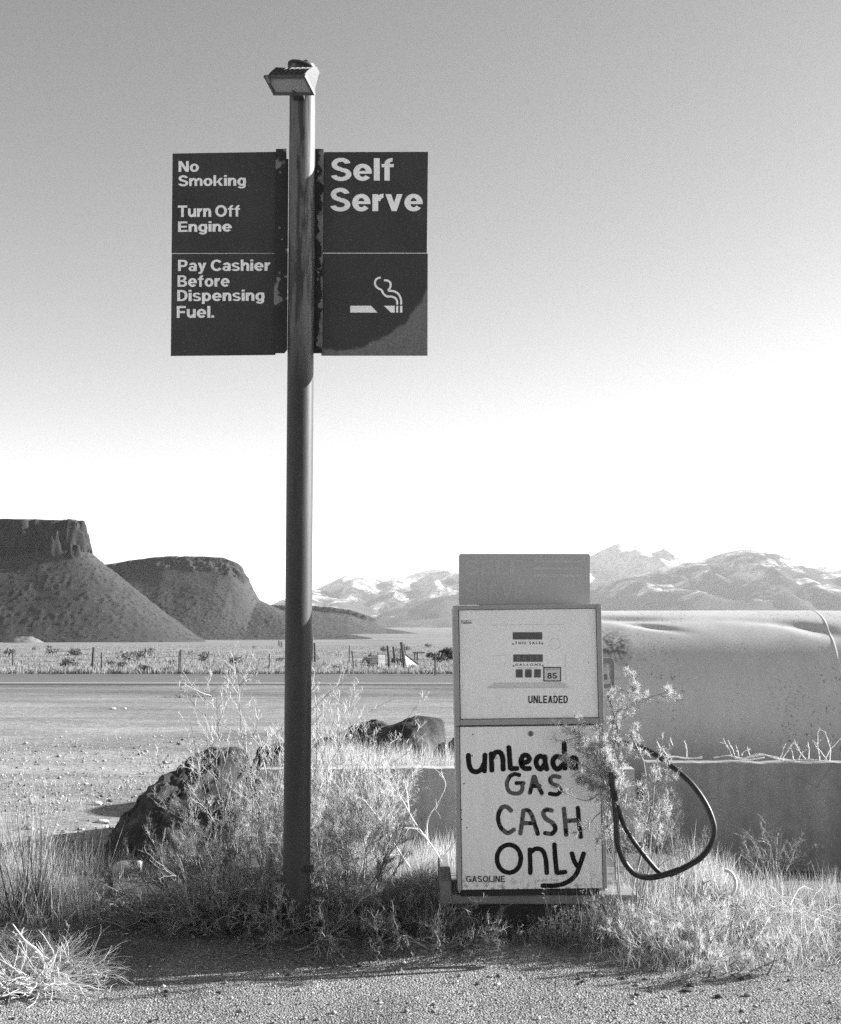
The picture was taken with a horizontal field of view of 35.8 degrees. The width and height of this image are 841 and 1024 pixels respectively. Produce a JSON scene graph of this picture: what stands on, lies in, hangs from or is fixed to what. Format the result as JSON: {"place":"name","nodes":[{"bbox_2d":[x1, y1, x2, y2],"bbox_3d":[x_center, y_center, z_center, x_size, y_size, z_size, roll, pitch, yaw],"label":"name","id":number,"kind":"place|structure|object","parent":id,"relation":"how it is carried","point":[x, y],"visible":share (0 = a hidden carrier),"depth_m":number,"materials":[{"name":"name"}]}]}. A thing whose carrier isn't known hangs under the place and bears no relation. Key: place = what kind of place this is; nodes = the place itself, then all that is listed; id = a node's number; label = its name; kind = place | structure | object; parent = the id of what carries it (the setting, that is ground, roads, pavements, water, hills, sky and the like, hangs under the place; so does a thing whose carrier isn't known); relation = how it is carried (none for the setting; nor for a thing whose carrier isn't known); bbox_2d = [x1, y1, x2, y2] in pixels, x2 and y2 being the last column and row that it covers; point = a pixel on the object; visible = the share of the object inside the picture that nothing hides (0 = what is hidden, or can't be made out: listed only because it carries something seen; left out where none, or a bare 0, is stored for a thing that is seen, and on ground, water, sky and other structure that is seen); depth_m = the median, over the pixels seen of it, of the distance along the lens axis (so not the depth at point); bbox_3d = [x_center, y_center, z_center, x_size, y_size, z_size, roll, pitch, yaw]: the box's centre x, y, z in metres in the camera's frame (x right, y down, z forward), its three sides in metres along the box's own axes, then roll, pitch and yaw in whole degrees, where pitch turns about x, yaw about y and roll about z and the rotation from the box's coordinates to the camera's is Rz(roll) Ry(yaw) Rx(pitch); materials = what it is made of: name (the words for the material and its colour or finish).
{"place":"outdoors","nodes":[
{"label":"outdoors","id":0,"kind":"place"},
{"bbox_2d":[0,711,342,864],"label":"sparse grass","id":1,"kind":"structure","parent":0,"point":[71,783],"depth_m":12.56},
{"bbox_2d":[155,694,215,697],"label":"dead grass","id":2,"kind":"structure","parent":0,"point":[175,696],"depth_m":30.21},
{"bbox_2d":[0,675,452,684],"bbox_3d":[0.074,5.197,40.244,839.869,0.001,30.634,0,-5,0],"label":"road","id":3,"kind":"structure","parent":0,"point":[332,680],"depth_m":39.76,"materials":[{"name":"asphalt"}]},
{"bbox_2d":[129,676,284,676],"bbox_3d":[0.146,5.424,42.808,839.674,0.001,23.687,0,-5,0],"label":"road edge line","id":4,"kind":"object","parent":3,"relation":"on","point":[204,676],"visible":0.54,"depth_m":43.01,"materials":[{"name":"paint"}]},
{"bbox_2d":[0,628,840,1023],"bbox_3d":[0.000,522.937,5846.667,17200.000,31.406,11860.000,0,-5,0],"label":"ground","id":5,"kind":"structure","parent":0,"point":[82,716],"depth_m":6.25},
{"bbox_2d":[4,647,16,654],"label":"scrub","id":6,"kind":"object","parent":5,"relation":"on","point":[10,651],"visible":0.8,"depth_m":97.58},
{"bbox_2d":[3,636,43,642],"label":"dirt mound","id":7,"kind":"object","parent":5,"relation":"on","point":[29,639],"visible":0.81,"depth_m":552.97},
{"bbox_2d":[0,805,72,922],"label":"spiky plant","id":8,"kind":"object","parent":5,"relation":"on","point":[28,898],"visible":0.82,"depth_m":6.71,"materials":[{"name":"grey plant"}]},
{"bbox_2d":[44,647,58,653],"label":"scrub","id":9,"kind":"object","parent":5,"relation":"on","point":[50,650],"visible":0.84,"depth_m":102.81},
{"bbox_2d":[0,736,135,926],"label":"grass clump","id":10,"kind":"object","parent":5,"relation":"on","point":[67,895],"visible":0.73,"depth_m":6.97,"materials":[{"name":"plant"}]},
{"bbox_2d":[59,656,81,666],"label":"sagebrush","id":11,"kind":"object","parent":5,"relation":"on","point":[70,661],"visible":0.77,"depth_m":53.49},
{"bbox_2d":[67,648,83,656],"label":"scrub","id":12,"kind":"object","parent":5,"relation":"on","point":[75,652],"visible":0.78,"depth_m":90.62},
{"bbox_2d":[92,801,101,804],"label":"stone","id":13,"kind":"object","parent":5,"relation":"on","point":[97,803],"visible":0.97,"depth_m":11.31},
{"bbox_2d":[96,819,107,822],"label":"stone","id":14,"kind":"object","parent":5,"relation":"on","point":[102,821],"visible":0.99,"depth_m":10.35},
{"bbox_2d":[0,519,205,641],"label":"mesa","id":15,"kind":"structure","parent":5,"relation":"on","point":[60,581],"depth_m":676.05,"materials":[{"name":"stone"}]},
{"bbox_2d":[102,887,113,896],"bbox_3d":[-1.779,2.162,7.396,0.064,0.045,0.060,1,-5,-8],"label":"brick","id":16,"kind":"object","parent":5,"relation":"on","point":[106,892],"visible":0.27,"depth_m":7.37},
{"bbox_2d":[105,659,116,664],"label":"sagebrush","id":17,"kind":"object","parent":5,"relation":"on","point":[110,662],"visible":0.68,"depth_m":58.66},
{"bbox_2d":[117,660,128,667],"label":"sagebrush","id":18,"kind":"object","parent":5,"relation":"on","point":[123,663],"visible":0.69,"depth_m":52.57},
{"bbox_2d":[109,860,142,875],"bbox_3d":[-1.831,2.213,8.076,0.200,0.094,0.094,0,-5,-4],"label":"stone","id":19,"kind":"object","parent":5,"relation":"on","point":[117,865],"visible":0.58,"depth_m":8.04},
{"bbox_2d":[116,650,139,661],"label":"scrub","id":20,"kind":"object","parent":5,"relation":"on","point":[128,656],"visible":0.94,"depth_m":69.86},
{"bbox_2d":[133,648,150,658],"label":"scrub","id":21,"kind":"object","parent":5,"relation":"on","point":[142,654],"visible":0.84,"depth_m":77.63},
{"bbox_2d":[135,665,149,670],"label":"sagebrush","id":22,"kind":"object","parent":5,"relation":"on","point":[144,667],"visible":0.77,"depth_m":47.02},
{"bbox_2d":[43,826,252,881],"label":"grass clump","id":23,"kind":"object","parent":5,"relation":"on","point":[110,862],"visible":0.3,"depth_m":8.21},
{"bbox_2d":[79,826,239,901],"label":"dry shrub","id":24,"kind":"object","parent":5,"relation":"on","point":[130,862],"visible":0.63,"depth_m":7.02,"materials":[{"name":"grey plant"}]},
{"bbox_2d":[73,884,276,949],"bbox_3d":[-1.135,2.037,6.513,1.244,0.379,0.780,0,-5,0],"label":"stalk tangle","id":25,"kind":"object","parent":5,"relation":"on","point":[151,917],"visible":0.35,"depth_m":6.46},
{"bbox_2d":[104,747,252,861],"bbox_3d":[-1.665,2.081,9.530,1.017,0.689,1.812,0,-5,0],"label":"boulder","id":26,"kind":"object","parent":5,"relation":"on","point":[142,808],"visible":0.59,"depth_m":9.02,"materials":[{"name":"stone"}]},
{"bbox_2d":[80,827,280,931],"bbox_3d":[-1.186,1.963,6.686,1.042,0.622,0.752,0,-5,0],"label":"dead weed","id":27,"kind":"object","parent":5,"relation":"on","point":[124,900],"visible":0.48,"depth_m":6.60,"materials":[{"name":"plant"}]},
{"bbox_2d":[198,655,209,660],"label":"scrub","id":28,"kind":"object","parent":5,"relation":"on","point":[203,658],"visible":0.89,"depth_m":69.49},
{"bbox_2d":[198,650,211,656],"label":"scrub","id":29,"kind":"object","parent":5,"relation":"on","point":[204,653],"visible":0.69,"depth_m":81.36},
{"bbox_2d":[0,645,435,674],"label":"wire fence","id":30,"kind":"object","parent":5,"relation":"on","point":[179,658],"visible":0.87,"depth_m":49.86,"materials":[{"name":"metal"}]},
{"bbox_2d":[176,795,262,879],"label":"dry shrub","id":31,"kind":"object","parent":5,"relation":"on","point":[216,818],"visible":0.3,"depth_m":7.74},
{"bbox_2d":[0,735,447,870],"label":"lot stones","id":32,"kind":"object","parent":5,"relation":"on","point":[101,795],"visible":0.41,"depth_m":12.70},
{"bbox_2d":[0,674,452,675],"bbox_3d":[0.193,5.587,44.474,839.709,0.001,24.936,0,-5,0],"label":"road shoulder","id":33,"kind":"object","parent":5,"relation":"on","point":[203,675],"visible":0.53,"depth_m":44.30},
{"bbox_2d":[0,644,452,673],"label":"plain grass","id":34,"kind":"structure","parent":5,"relation":"on","point":[201,667],"depth_m":56.08,"materials":[{"name":"plant"}]},
{"bbox_2d":[134,846,335,951],"bbox_3d":[-0.818,1.939,6.508,1.168,0.557,0.980,4,-6,-35],"label":"dead weed","id":35,"kind":"object","parent":5,"relation":"on","point":[203,891],"visible":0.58,"depth_m":6.37,"materials":[{"name":"plant"}]},
{"bbox_2d":[229,655,245,663],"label":"scrub","id":36,"kind":"object","parent":5,"relation":"on","point":[237,661],"visible":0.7,"depth_m":60.74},
{"bbox_2d":[105,556,372,639],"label":"mesa","id":37,"kind":"structure","parent":5,"relation":"on","point":[209,598],"depth_m":1074.28,"materials":[{"name":"stone"}]},
{"bbox_2d":[135,641,345,877],"bbox_3d":[-1.064,1.395,7.396,1.017,1.330,1.054,-2,-6,25],"label":"dry shrub","id":38,"kind":"object","parent":5,"relation":"on","point":[257,792],"visible":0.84,"depth_m":7.31,"materials":[{"name":"plant"}]},
{"bbox_2d":[142,795,343,924],"bbox_3d":[-1.002,1.827,6.867,1.074,0.612,1.000,-1,-5,15],"label":"dead weed","id":39,"kind":"object","parent":5,"relation":"on","point":[186,848],"visible":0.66,"depth_m":6.81,"materials":[{"name":"grey plant"}]},
{"bbox_2d":[154,862,375,936],"bbox_3d":[-0.786,2.006,6.618,1.212,0.484,0.773,0,-5,0],"label":"stalk tangle","id":40,"kind":"object","parent":5,"relation":"on","point":[221,915],"visible":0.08,"depth_m":6.55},
{"bbox_2d":[249,742,311,795],"bbox_3d":[-1.057,1.943,9.871,0.490,0.410,1.026,0,-5,0],"label":"boulder","id":41,"kind":"object","parent":5,"relation":"on","point":[276,750],"visible":0.12,"depth_m":9.70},
{"bbox_2d":[176,782,396,875],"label":"dry shrub","id":42,"kind":"object","parent":5,"relation":"on","point":[245,820],"visible":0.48,"depth_m":7.28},
{"bbox_2d":[171,59,427,945],"bbox_3d":[-0.625,-0.102,6.478,1.329,4.513,0.396,0,-5,0],"label":"sign post","id":43,"kind":"object","parent":5,"relation":"on","point":[338,266],"visible":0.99,"depth_m":6.69,"materials":[{"name":"metal"}]},
{"bbox_2d":[207,858,399,964],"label":"dead weed","id":44,"kind":"object","parent":5,"relation":"on","point":[327,934],"visible":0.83,"depth_m":6.19,"materials":[{"name":"plant"}]},
{"bbox_2d":[207,793,417,913],"bbox_3d":[-0.534,1.797,6.847,1.032,0.667,0.949,5,-7,-44],"label":"dead weed","id":45,"kind":"object","parent":5,"relation":"on","point":[381,865],"visible":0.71,"depth_m":6.76,"materials":[{"name":"plant"}]},
{"bbox_2d":[312,634,313,661],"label":"wooden post","id":46,"kind":"object","parent":5,"relation":"on","point":[312,647],"visible":0.41,"depth_m":66.27,"materials":[{"name":"grey wood"}]},
{"bbox_2d":[313,643,315,661],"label":"wooden post","id":47,"kind":"object","parent":5,"relation":"on","point":[314,644],"visible":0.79,"depth_m":61.06,"materials":[{"name":"grey wood"}]},
{"bbox_2d":[311,736,348,757],"bbox_3d":[-0.669,1.838,9.983,0.350,0.252,0.582,0,-5,0],"label":"boulder","id":48,"kind":"object","parent":5,"relation":"on","point":[330,740],"visible":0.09,"depth_m":9.83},
{"bbox_2d":[229,708,431,867],"bbox_3d":[-0.538,1.607,7.617,1.217,0.938,1.060,0,-5,0],"label":"dry shrub","id":49,"kind":"object","parent":5,"relation":"on","point":[385,797],"visible":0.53,"depth_m":7.46,"materials":[{"name":"plant"}]},
{"bbox_2d":[272,605,417,633],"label":"mesa","id":50,"kind":"structure","parent":5,"relation":"on","point":[346,621],"depth_m":1675.31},
{"bbox_2d":[253,865,445,929],"bbox_3d":[-0.449,2.012,6.676,1.235,0.482,0.760,0,-5,0],"label":"stalk tangle","id":51,"kind":"object","parent":5,"relation":"on","point":[360,903],"visible":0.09,"depth_m":6.62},
{"bbox_2d":[311,650,390,847],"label":"dry sprig","id":52,"kind":"object","parent":5,"relation":"on","point":[319,725],"visible":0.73,"depth_m":7.76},
{"bbox_2d":[273,867,446,957],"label":"dead weed","id":53,"kind":"object","parent":5,"relation":"on","point":[374,921],"visible":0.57,"depth_m":6.38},
{"bbox_2d":[267,728,453,766],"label":"grass clump","id":54,"kind":"object","parent":5,"relation":"on","point":[404,759],"visible":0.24,"depth_m":8.99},
{"bbox_2d":[311,785,416,877],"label":"dry shrub","id":55,"kind":"object","parent":5,"relation":"on","point":[397,832],"visible":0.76,"depth_m":7.13,"materials":[{"name":"grey plant"}]},
{"bbox_2d":[345,719,387,758],"bbox_3d":[-0.424,1.846,10.218,0.398,0.434,0.981,1,-5,-8],"label":"boulder","id":56,"kind":"object","parent":5,"relation":"on","point":[373,725],"visible":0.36,"depth_m":10.08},
{"bbox_2d":[361,653,378,663],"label":"scrub","id":57,"kind":"object","parent":5,"relation":"on","point":[369,658],"visible":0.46,"depth_m":59.66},
{"bbox_2d":[312,691,428,851],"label":"dry sprig","id":58,"kind":"object","parent":5,"relation":"on","point":[353,731],"visible":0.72,"depth_m":8.15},
{"bbox_2d":[372,655,395,667],"bbox_3d":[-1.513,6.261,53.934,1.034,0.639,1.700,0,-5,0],"label":"shed","id":59,"kind":"structure","parent":5,"relation":"on","point":[380,660],"depth_m":53.76,"materials":[{"name":"white wood"}]},
{"bbox_2d":[386,645,390,667],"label":"wooden post","id":60,"kind":"object","parent":5,"relation":"on","point":[388,655],"visible":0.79,"depth_m":50.07,"materials":[{"name":"grey wood"}]},
{"bbox_2d":[332,818,454,904],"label":"grass clump","id":61,"kind":"object","parent":5,"relation":"on","point":[410,871],"visible":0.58,"depth_m":7.19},
{"bbox_2d":[392,646,395,663],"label":"wooden post","id":62,"kind":"object","parent":5,"relation":"on","point":[394,654],"visible":0.79,"depth_m":58.72,"materials":[{"name":"grey wood"}]},
{"bbox_2d":[390,656,401,663],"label":"scrub","id":63,"kind":"object","parent":5,"relation":"on","point":[392,661],"visible":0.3,"depth_m":60.77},
{"bbox_2d":[400,642,405,666],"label":"wooden post","id":64,"kind":"object","parent":5,"relation":"on","point":[402,653],"visible":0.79,"depth_m":54.52,"materials":[{"name":"grey wood"}]},
{"bbox_2d":[356,764,455,867],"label":"bare shrub","id":65,"kind":"object","parent":5,"relation":"on","point":[426,832],"visible":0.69,"depth_m":6.98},
{"bbox_2d":[373,715,445,765],"bbox_3d":[-0.094,1.816,10.242,0.586,0.437,1.076,0,-5,0],"label":"boulder","id":66,"kind":"object","parent":5,"relation":"on","point":[432,729],"visible":0.47,"depth_m":9.91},
{"bbox_2d":[331,860,494,932],"bbox_3d":[-0.073,2.028,6.728,1.194,0.463,0.856,0,-5,0],"label":"stalk tangle","id":67,"kind":"object","parent":5,"relation":"on","point":[414,912],"visible":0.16,"depth_m":6.60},
{"bbox_2d":[405,653,420,666],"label":"loading chute","id":68,"kind":"object","parent":5,"relation":"on","point":[411,661],"visible":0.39,"depth_m":55.69,"materials":[{"name":"white wood"}]},
{"bbox_2d":[0,795,840,970],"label":"straw litter","id":69,"kind":"object","parent":5,"relation":"on","point":[220,932],"visible":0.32,"depth_m":6.35,"materials":[{"name":"grey plant"}]},
{"bbox_2d":[326,878,522,962],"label":"dead weed","id":70,"kind":"object","parent":5,"relation":"on","point":[396,932],"visible":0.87,"depth_m":6.23,"materials":[{"name":"plant"}]},
{"bbox_2d":[410,828,455,870],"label":"grass clump","id":71,"kind":"object","parent":5,"relation":"on","point":[451,851],"visible":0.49,"depth_m":7.83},
{"bbox_2d":[430,651,446,662],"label":"scrub","id":72,"kind":"object","parent":5,"relation":"on","point":[442,658],"visible":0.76,"depth_m":66.83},
{"bbox_2d":[400,870,478,942],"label":"grass clump","id":73,"kind":"object","parent":5,"relation":"on","point":[441,930],"visible":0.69,"depth_m":6.30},
{"bbox_2d":[437,648,452,660],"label":"sagebrush","id":74,"kind":"object","parent":5,"relation":"on","point":[448,653],"visible":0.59,"depth_m":72.36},
{"bbox_2d":[259,765,635,848],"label":"concrete wall","id":75,"kind":"structure","parent":5,"relation":"on","point":[428,799],"depth_m":8.48,"materials":[{"name":"paint"}]},
{"bbox_2d":[445,738,453,762],"bbox_3d":[0.348,1.875,10.109,0.322,0.320,0.688,0,-5,0],"label":"boulder","id":76,"kind":"object","parent":5,"relation":"on","point":[450,745],"visible":0.05,"depth_m":9.88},
{"bbox_2d":[438,855,637,928],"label":"pump island","id":77,"kind":"structure","parent":5,"relation":"on","point":[537,904],"depth_m":6.52,"materials":[{"name":"concrete"}]},
{"bbox_2d":[452,554,716,895],"bbox_3d":[0.804,1.054,6.628,1.265,1.698,0.628,-1,-5,0],"label":"fuel pump","id":78,"kind":"object","parent":77,"relation":"on","point":[529,659],"visible":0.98,"depth_m":6.48,"materials":[{"name":"metal"}]},
{"bbox_2d":[460,725,602,889],"bbox_3d":[0.546,1.464,6.453,0.696,0.794,0.029,-1,-5,0],"label":"lower door","id":79,"kind":"structure","parent":78,"relation":"in","point":[516,827],"depth_m":6.44,"materials":[{"name":"metal"}]},
{"bbox_2d":[433,846,671,952],"bbox_3d":[0.652,1.860,6.240,1.132,0.502,0.569,1,-5,-13],"label":"grass clump","id":80,"kind":"object","parent":5,"relation":"on","point":[595,926],"visible":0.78,"depth_m":6.27,"materials":[{"name":"plant"}]},
{"bbox_2d":[593,731,679,931],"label":"sagebrush","id":81,"kind":"object","parent":5,"relation":"on","point":[656,816],"visible":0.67,"depth_m":6.34,"materials":[{"name":"grey plant"}]},
{"bbox_2d":[550,781,613,847],"bbox_3d":[0.809,1.483,6.369,0.351,0.340,0.093,0,-5,0],"label":"sagebrush bough","id":82,"kind":"object","parent":81,"relation":"attached to","point":[608,831],"visible":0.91,"depth_m":6.36,"materials":[{"name":"grey plant"}]},
{"bbox_2d":[549,713,644,879],"bbox_3d":[0.859,1.386,6.346,0.458,0.806,0.264,0,-5,0],"label":"sagebrush bough","id":83,"kind":"object","parent":81,"relation":"attached to","point":[607,765],"visible":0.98,"depth_m":6.35,"materials":[{"name":"grey plant"}]},
{"bbox_2d":[604,665,681,789],"bbox_3d":[1.098,1.143,6.467,0.400,0.762,0.185,1,-5,-15],"label":"sagebrush bough","id":84,"kind":"object","parent":81,"relation":"attached to","point":[634,685],"visible":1,"depth_m":6.46,"materials":[{"name":"grey plant"}]},
{"bbox_2d":[606,768,709,886],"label":"sagebrush","id":85,"kind":"object","parent":5,"relation":"on","point":[666,830],"visible":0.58,"depth_m":7.02,"materials":[{"name":"grey plant"}]},
{"bbox_2d":[550,873,785,953],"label":"grass","id":86,"kind":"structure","parent":5,"relation":"on","point":[694,907],"depth_m":6.49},
{"bbox_2d":[588,828,763,927],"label":"grass clump","id":87,"kind":"object","parent":5,"relation":"on","point":[684,877],"visible":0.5,"depth_m":6.86,"materials":[{"name":"plant"}]},
{"bbox_2d":[579,877,775,977],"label":"clump","id":88,"kind":"object","parent":5,"relation":"on","point":[707,931],"visible":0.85,"depth_m":6.14,"materials":[{"name":"plant"}]},
{"bbox_2d":[681,987,692,991],"bbox_3d":[1.147,2.058,5.598,0.047,0.017,0.040,2,-5,-19],"label":"stone","id":89,"kind":"object","parent":5,"relation":"on","point":[687,989],"visible":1,"depth_m":5.59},
{"bbox_2d":[585,901,791,969],"bbox_3d":[1.305,2.060,6.248,0.928,0.317,0.587,-3,-6,31],"label":"twig pile","id":90,"kind":"object","parent":5,"relation":"on","point":[711,933],"visible":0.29,"depth_m":6.21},
{"bbox_2d":[563,897,834,974],"bbox_3d":[1.316,1.969,6.208,1.369,0.323,0.813,0,-5,0],"label":"grass clump","id":91,"kind":"object","parent":5,"relation":"on","point":[708,952],"visible":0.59,"depth_m":6.10,"materials":[{"name":"plant"}]},
{"bbox_2d":[630,895,800,983],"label":"clump","id":92,"kind":"object","parent":5,"relation":"on","point":[653,924],"visible":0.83,"depth_m":5.95,"materials":[{"name":"plant"}]},
{"bbox_2d":[601,610,840,795],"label":"storage tank","id":93,"kind":"object","parent":5,"relation":"on","point":[767,682],"visible":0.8,"depth_m":11.45,"materials":[{"name":"metal"}]},
{"bbox_2d":[643,760,840,871],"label":"concrete wall","id":94,"kind":"structure","parent":5,"relation":"on","point":[791,799],"depth_m":8.58,"materials":[{"name":"paint"}]},
{"bbox_2d":[665,741,701,758],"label":"dry vine","id":95,"kind":"object","parent":94,"relation":"on","point":[686,757],"visible":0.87,"depth_m":8.63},
{"bbox_2d":[714,729,840,762],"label":"dry vine","id":96,"kind":"object","parent":94,"relation":"on","point":[747,758],"visible":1,"depth_m":8.64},
{"bbox_2d":[744,992,751,996],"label":"stone","id":97,"kind":"object","parent":5,"relation":"on","point":[746,994],"visible":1,"depth_m":5.51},
{"bbox_2d":[660,838,840,912],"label":"grass clump","id":98,"kind":"object","parent":5,"relation":"on","point":[823,895],"visible":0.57,"depth_m":7.20,"materials":[{"name":"plant"}]},
{"bbox_2d":[664,868,840,940],"bbox_3d":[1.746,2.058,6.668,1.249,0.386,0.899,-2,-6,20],"label":"grass","id":99,"kind":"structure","parent":5,"relation":"on","point":[795,920],"depth_m":6.56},
{"bbox_2d":[724,868,737,896],"bbox_3d":[1.580,1.883,6.607,0.062,0.137,0.057,0,-5,0],"label":"bent pipe","id":100,"kind":"object","parent":99,"relation":"on","point":[732,874],"visible":0.98,"depth_m":6.60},
{"bbox_2d":[682,867,840,968],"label":"grass clump","id":101,"kind":"object","parent":5,"relation":"on","point":[801,929],"visible":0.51,"depth_m":6.30,"materials":[{"name":"plant"}]},
{"bbox_2d":[734,815,826,882],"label":"dry shrub","id":102,"kind":"object","parent":5,"relation":"on","point":[760,858],"visible":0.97,"depth_m":7.75,"materials":[{"name":"grey plant"}]},
{"bbox_2d":[0,928,840,1023],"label":"gravel","id":103,"kind":"structure","parent":0,"point":[498,975],"depth_m":5.58,"materials":[{"name":"gravel"}]},
{"bbox_2d":[0,921,136,1007],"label":"twig pile","id":104,"kind":"object","parent":103,"relation":"on","point":[29,974],"visible":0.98,"depth_m":5.62,"materials":[{"name":"plant"}]},
{"bbox_2d":[12,924,49,974],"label":"dead branch","id":105,"kind":"object","parent":104,"relation":"on","point":[33,947],"visible":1,"depth_m":5.60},
{"bbox_2d":[0,0,840,604],"label":"sky","id":106,"kind":"structure","parent":0,"point":[634,206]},
{"bbox_2d":[272,542,840,616],"bbox_3d":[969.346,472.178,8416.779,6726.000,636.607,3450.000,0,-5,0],"label":"mountain range","id":107,"kind":"structure","parent":0,"point":[370,595],"depth_m":8329.50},
{"bbox_2d":[384,610,782,627],"bbox_3d":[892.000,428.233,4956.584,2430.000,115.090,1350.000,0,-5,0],"label":"mountain range","id":108,"kind":"structure","parent":0,"point":[446,622],"depth_m":4930.18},
{"bbox_2d":[374,549,840,625],"bbox_3d":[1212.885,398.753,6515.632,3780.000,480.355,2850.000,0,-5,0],"label":"mountain range","id":109,"kind":"structure","parent":0,"point":[741,579],"depth_m":6289.43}
]}

